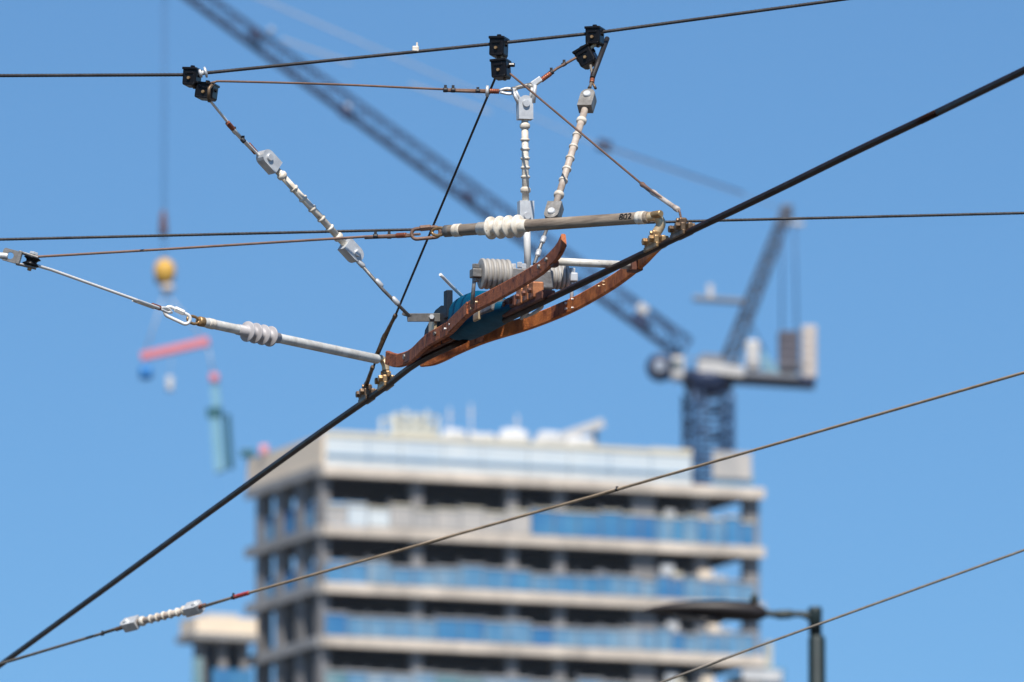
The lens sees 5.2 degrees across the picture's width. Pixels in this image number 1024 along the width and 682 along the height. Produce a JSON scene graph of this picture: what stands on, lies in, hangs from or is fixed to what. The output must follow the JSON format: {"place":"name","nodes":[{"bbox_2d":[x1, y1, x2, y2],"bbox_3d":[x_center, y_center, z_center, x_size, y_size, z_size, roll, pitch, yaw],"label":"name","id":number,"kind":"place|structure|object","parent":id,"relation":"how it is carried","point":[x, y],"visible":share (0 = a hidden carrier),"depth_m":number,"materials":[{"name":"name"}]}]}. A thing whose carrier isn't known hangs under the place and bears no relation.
{"place":"outdoors","nodes":[
{"label":"outdoors","id":0,"kind":"place"},
{"bbox_2d":[0,248,40,270],"bbox_3d":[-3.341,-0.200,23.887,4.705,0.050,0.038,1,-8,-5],"label":"pulley block","id":1,"kind":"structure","parent":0,"point":[31,261],"depth_m":24.07,"materials":[{"name":"metal"}]},
{"bbox_2d":[37,264,172,313],"bbox_3d":[-0.849,-0.111,24.246,0.056,0.055,0.470,-6,-10,35],"label":"bridle wire","id":2,"kind":"object","parent":1,"relation":"attached to","point":[166,310],"visible":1,"depth_m":24.23,"materials":[{"name":"metal"}]},
{"bbox_2d":[163,305,191,325],"bbox_3d":[-0.719,-0.055,24.463,0.063,0.043,0.013,2,-8,-12],"label":"quick link","id":3,"kind":"object","parent":2,"relation":"attached to","point":[178,310],"visible":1,"depth_m":24.46,"materials":[{"name":"metal"}]},
{"bbox_2d":[37,231,420,257],"bbox_3d":[-0.590,-0.197,23.728,1.093,0.069,0.035,-7,-11,41],"label":"bridle wire","id":4,"kind":"object","parent":1,"relation":"attached to","point":[375,235],"visible":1,"depth_m":23.69,"materials":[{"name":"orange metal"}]},
{"bbox_2d":[410,225,441,240],"bbox_3d":[-0.177,-0.222,23.336,0.066,0.033,0.013,-1,-8,5],"label":"quick link","id":5,"kind":"object","parent":4,"relation":"attached to","point":[422,228],"visible":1,"depth_m":23.33,"materials":[{"name":"silver metal"}]},
{"bbox_2d":[240,449,254,458],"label":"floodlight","id":6,"kind":"object","parent":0,"point":[248,453],"visible":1,"depth_m":677.37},
{"bbox_2d":[0,0,845,76],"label":"span wire","id":7,"kind":"object","parent":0,"point":[415,49],"visible":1,"depth_m":23.88,"materials":[{"name":"black metal"}]},
{"bbox_2d":[182,65,219,102],"bbox_3d":[-0.651,-0.537,23.721,0.072,0.079,0.064,-2,-9,16],"label":"span clamp","id":8,"kind":"object","parent":7,"relation":"attached to","point":[207,90],"visible":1,"depth_m":23.71,"materials":[{"name":"black metal"}]},
{"bbox_2d":[210,101,258,155],"bbox_3d":[-0.583,-0.446,23.825,0.029,0.091,0.207,-5,-10,30],"label":"stay wire","id":9,"kind":"object","parent":8,"relation":"hanging from","point":[243,140],"visible":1,"depth_m":23.84,"materials":[{"name":"metal"}]},
{"bbox_2d":[256,149,409,316],"bbox_3d":[-0.384,-0.225,23.992,0.373,0.327,0.057,6,-10,-34],"label":"insulator rod","id":10,"kind":"object","parent":9,"relation":"hanging from","point":[271,162],"visible":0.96,"depth_m":23.98,"materials":[{"name":"porcelain"},{"name":"galvanised steel"},{"name":"steel rope"}]},
{"bbox_2d":[212,80,514,96],"bbox_3d":[-0.319,-0.524,23.832,0.672,0.048,0.031,2,-9,-16],"label":"stay wire","id":11,"kind":"object","parent":8,"relation":"attached to","point":[487,91],"visible":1,"depth_m":23.88,"materials":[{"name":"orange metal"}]},
{"bbox_2d":[488,34,514,80],"bbox_3d":[-0.022,-0.596,23.937,0.056,0.099,0.054,0,-8,0],"label":"span clamp","id":12,"kind":"object","parent":7,"relation":"attached to","point":[501,64],"visible":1,"depth_m":23.92,"materials":[{"name":"black metal"}]},
{"bbox_2d":[364,79,495,385],"bbox_3d":[-0.188,-0.230,24.535,0.029,0.484,1.328,2,-9,-12],"label":"dropper wire","id":13,"kind":"object","parent":12,"relation":"hanging from","point":[381,344],"visible":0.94,"depth_m":24.61,"materials":[{"name":"black steel rope"},{"name":"brass"}]},
{"bbox_2d":[509,73,681,216],"bbox_3d":[0.190,-0.401,23.361,0.058,0.480,1.114,3,-9,-17],"label":"dropper wire","id":14,"kind":"object","parent":12,"relation":"hanging from","point":[656,194],"visible":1,"depth_m":23.31,"materials":[{"name":"metal"}]},
{"bbox_2d":[572,24,604,69],"bbox_3d":[0.163,-0.621,24.000,0.062,0.093,0.054,-2,-9,16],"label":"span clamp","id":15,"kind":"object","parent":7,"relation":"attached to","point":[586,56],"visible":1,"depth_m":23.98,"materials":[{"name":"black metal"}]},
{"bbox_2d":[541,57,575,81],"bbox_3d":[0.091,-0.568,23.960,0.105,0.072,0.015,5,-10,-32],"label":"stay wire","id":16,"kind":"object","parent":15,"relation":"hanging from","point":[550,73],"visible":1,"depth_m":23.96,"materials":[{"name":"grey metal"}]},
{"bbox_2d":[511,76,541,268],"bbox_3d":[0.031,-0.351,23.901,0.066,0.413,0.037,0,-8,0],"label":"insulator rod","id":17,"kind":"object","parent":16,"relation":"hanging from","point":[524,115],"visible":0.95,"depth_m":23.90,"materials":[{"name":"porcelain"},{"name":"galvanised steel"},{"name":"steel rope"}]},
{"bbox_2d":[385,234,659,367],"bbox_3d":[-0.007,-0.107,23.929,0.239,0.126,1.749,2,-9,-16],"label":"section insulator","id":18,"kind":"object","parent":17,"relation":"hanging from","point":[473,317],"visible":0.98,"depth_m":23.85,"materials":[{"name":"orange metal"}]},
{"bbox_2d":[0,340,467,667],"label":"contact wire","id":19,"kind":"object","parent":18,"relation":"attached to","point":[398,376],"visible":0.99,"depth_m":26.63,"materials":[{"name":"black metal"}]},
{"bbox_2d":[355,384,375,403],"bbox_3d":[-0.321,0.115,25.141,0.041,0.039,0.086,2,-8,-12],"label":"wire grip","id":20,"kind":"object","parent":19,"relation":"attached to","point":[362,393],"visible":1,"depth_m":25.12,"materials":[{"name":"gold metal"}]},
{"bbox_2d":[374,370,394,390],"bbox_3d":[-0.277,0.085,24.934,0.041,0.039,0.086,2,-8,-11],"label":"wire grip","id":21,"kind":"object","parent":19,"relation":"attached to","point":[383,378],"visible":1,"depth_m":24.92,"materials":[{"name":"gold metal"}]},
{"bbox_2d":[186,315,389,370],"bbox_3d":[-0.485,0.001,24.713,0.045,0.061,0.637,-8,-11,42],"label":"pull off arm","id":22,"kind":"object","parent":21,"relation":"attached to","point":[258,333],"visible":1,"depth_m":24.66,"materials":[{"name":"galvanised steel"},{"name":"pale rubber"},{"name":"brass"}]},
{"bbox_2d":[502,66,1023,323],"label":"contact wire","id":23,"kind":"object","parent":18,"relation":"attached to","point":[931,115],"visible":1,"depth_m":22.16,"materials":[{"name":"black metal"}]},
{"bbox_2d":[641,230,668,252],"bbox_3d":[0.289,-0.203,22.959,0.041,0.039,0.086,3,-9,-17],"label":"wire grip","id":24,"kind":"object","parent":23,"relation":"attached to","point":[652,240],"visible":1,"depth_m":22.94,"materials":[{"name":"gold metal"}]},
{"bbox_2d":[431,210,665,239],"bbox_3d":[0.068,-0.226,23.132,0.601,0.083,0.047,-7,-11,38],"label":"pull off arm","id":25,"kind":"object","parent":24,"relation":"attached to","point":[507,226],"visible":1,"depth_m":23.13},
{"bbox_2d":[668,217,694,239],"bbox_3d":[0.340,-0.227,22.796,0.041,0.039,0.086,3,-9,-17],"label":"wire grip","id":26,"kind":"object","parent":23,"relation":"attached to","point":[679,227],"visible":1,"depth_m":22.78,"materials":[{"name":"gold metal"}]},
{"bbox_2d":[588,64,596,89],"bbox_3d":[0.168,-0.555,23.916,0.020,0.065,0.075,0,-8,0],"label":"stay wire","id":27,"kind":"object","parent":15,"relation":"hanging from","point":[591,81],"visible":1,"depth_m":23.90,"materials":[{"name":"grey metal"}]},
{"bbox_2d":[533,89,596,264],"bbox_3d":[0.107,-0.341,23.664,0.033,0.424,0.360,-3,-9,19],"label":"insulator rod","id":28,"kind":"object","parent":27,"relation":"hanging from","point":[587,102],"visible":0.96,"depth_m":23.70,"materials":[{"name":"cream porcelain"},{"name":"galvanised steel"}]},
{"bbox_2d":[590,36,609,78],"bbox_3d":[0.185,-0.596,23.977,0.011,0.113,0.131,-2,-9,15],"label":"steel rod","id":29,"kind":"object","parent":15,"relation":"attached to","point":[599,58],"visible":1,"depth_m":23.97,"materials":[{"name":"grey metal"}]},
{"bbox_2d":[245,430,765,681],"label":"concrete tower","id":30,"kind":"structure","parent":0,"point":[569,592],"depth_m":671.52,"materials":[{"name":"beige concrete"}]},
{"bbox_2d":[259,445,268,454],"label":"pink marker","id":31,"kind":"object","parent":30,"relation":"on","point":[263,449],"visible":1,"depth_m":675.21,"materials":[{"name":"paint"}]},
{"bbox_2d":[380,410,438,435],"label":"scaffold box","id":32,"kind":"object","parent":30,"relation":"on","point":[415,425],"visible":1,"depth_m":672.45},
{"bbox_2d":[442,428,467,438],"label":"bulk sack","id":33,"kind":"object","parent":30,"relation":"on","point":[452,433],"visible":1,"depth_m":671.50,"materials":[{"name":"white fabric"}]},
{"bbox_2d":[466,404,475,431],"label":"roof mast","id":34,"kind":"object","parent":30,"relation":"on","point":[470,412],"visible":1,"depth_m":675.80,"materials":[{"name":"white metal"}]},
{"bbox_2d":[469,431,495,438],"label":"bulk sack","id":35,"kind":"object","parent":30,"relation":"on","point":[473,435],"visible":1,"depth_m":672.05,"materials":[{"name":"white fabric"}]},
{"bbox_2d":[185,0,816,484],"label":"tower crane","id":36,"kind":"object","parent":30,"relation":"on","point":[711,376],"visible":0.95,"depth_m":683.26,"materials":[{"name":"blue metal"}]},
{"bbox_2d":[154,0,175,292],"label":"crane hook","id":37,"kind":"object","parent":36,"relation":"hanging from","point":[164,271],"visible":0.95,"depth_m":683.78,"materials":[{"name":"yellow metal"}]},
{"bbox_2d":[140,292,209,360],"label":"spreader beam","id":38,"kind":"structure","parent":37,"relation":"hanging from","point":[174,348],"depth_m":683.14,"materials":[{"name":"red metal"}]},
{"bbox_2d":[139,360,152,379],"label":"blue drum","id":39,"kind":"object","parent":38,"relation":"hanging from","point":[145,372],"visible":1,"depth_m":682.81,"materials":[{"name":"blue plastic"}]},
{"bbox_2d":[166,357,173,391],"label":"sack","id":40,"kind":"object","parent":38,"relation":"hanging from","point":[169,383],"visible":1,"depth_m":682.84,"materials":[{"name":"white fabric"}]},
{"bbox_2d":[206,345,233,473],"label":"teal panel","id":41,"kind":"object","parent":38,"relation":"hanging from","point":[214,414],"visible":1,"depth_m":682.43,"materials":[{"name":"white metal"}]},
{"bbox_2d":[496,428,528,440],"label":"bulk sack","id":42,"kind":"object","parent":30,"relation":"on","point":[512,434],"visible":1,"depth_m":672.94,"materials":[{"name":"white fabric"}]},
{"bbox_2d":[512,414,521,428],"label":"roof mast","id":43,"kind":"object","parent":30,"relation":"on","point":[516,422],"visible":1,"depth_m":676.89,"materials":[{"name":"white metal"}]},
{"bbox_2d":[533,431,564,443],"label":"bulk sack","id":44,"kind":"object","parent":30,"relation":"on","point":[548,437],"visible":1,"depth_m":673.74,"materials":[{"name":"white fabric"}]},
{"bbox_2d":[565,436,593,444],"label":"bulk sack","id":45,"kind":"object","parent":30,"relation":"on","point":[578,440],"visible":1,"depth_m":674.46,"materials":[{"name":"white fabric"}]},
{"bbox_2d":[559,419,604,445],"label":"chute","id":46,"kind":"object","parent":30,"relation":"on","point":[593,427],"visible":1,"depth_m":677.43,"materials":[{"name":"white metal"}]},
{"bbox_2d":[0,212,1023,240],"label":"span wire","id":47,"kind":"object","parent":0,"point":[409,229],"visible":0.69,"depth_m":24.89,"materials":[{"name":"black metal"}]},
{"bbox_2d":[0,0,1023,681],"label":"sky","id":48,"kind":"structure","parent":0,"point":[101,464],"materials":[{"name":"blue"}]},
{"bbox_2d":[198,371,1023,608],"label":"span wire","id":49,"kind":"object","parent":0,"point":[232,597],"visible":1,"depth_m":27.04,"materials":[{"name":"orange metal"}]},
{"bbox_2d":[120,600,204,631],"bbox_3d":[-0.877,0.690,28.549,0.260,0.066,0.039,-6,-10,37],"label":"insulator rod","id":50,"kind":"object","parent":49,"relation":"attached to","point":[136,622],"visible":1,"depth_m":28.54,"materials":[{"name":"ceramic"}]},
{"bbox_2d":[0,626,122,664],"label":"span wire","id":51,"kind":"object","parent":50,"relation":"attached to","point":[103,633],"visible":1,"depth_m":28.87,"materials":[{"name":"black metal"}]},
{"bbox_2d":[660,549,1023,681],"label":"span wire","id":52,"kind":"object","parent":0,"point":[840,616],"visible":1,"depth_m":27.19,"materials":[{"name":"grey metal"}]},
{"label":"ground","id":53,"kind":"structure","parent":0,"visible":0},
{"bbox_2d":[176,612,258,681],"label":"tower wing","id":54,"kind":"structure","parent":53,"relation":"on","point":[220,642],"depth_m":673.53,"materials":[{"name":"concrete"},{"name":"blue glass"}]},
{"bbox_2d":[642,593,825,681],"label":"street lamp","id":55,"kind":"object","parent":53,"relation":"on","point":[714,611],"visible":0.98,"depth_m":60.37,"materials":[{"name":"black metal"}]},
{"bbox_2d":[727,641,784,681],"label":"screened block","id":56,"kind":"structure","parent":53,"relation":"on","point":[768,672],"depth_m":674.77,"materials":[{"name":"white"}]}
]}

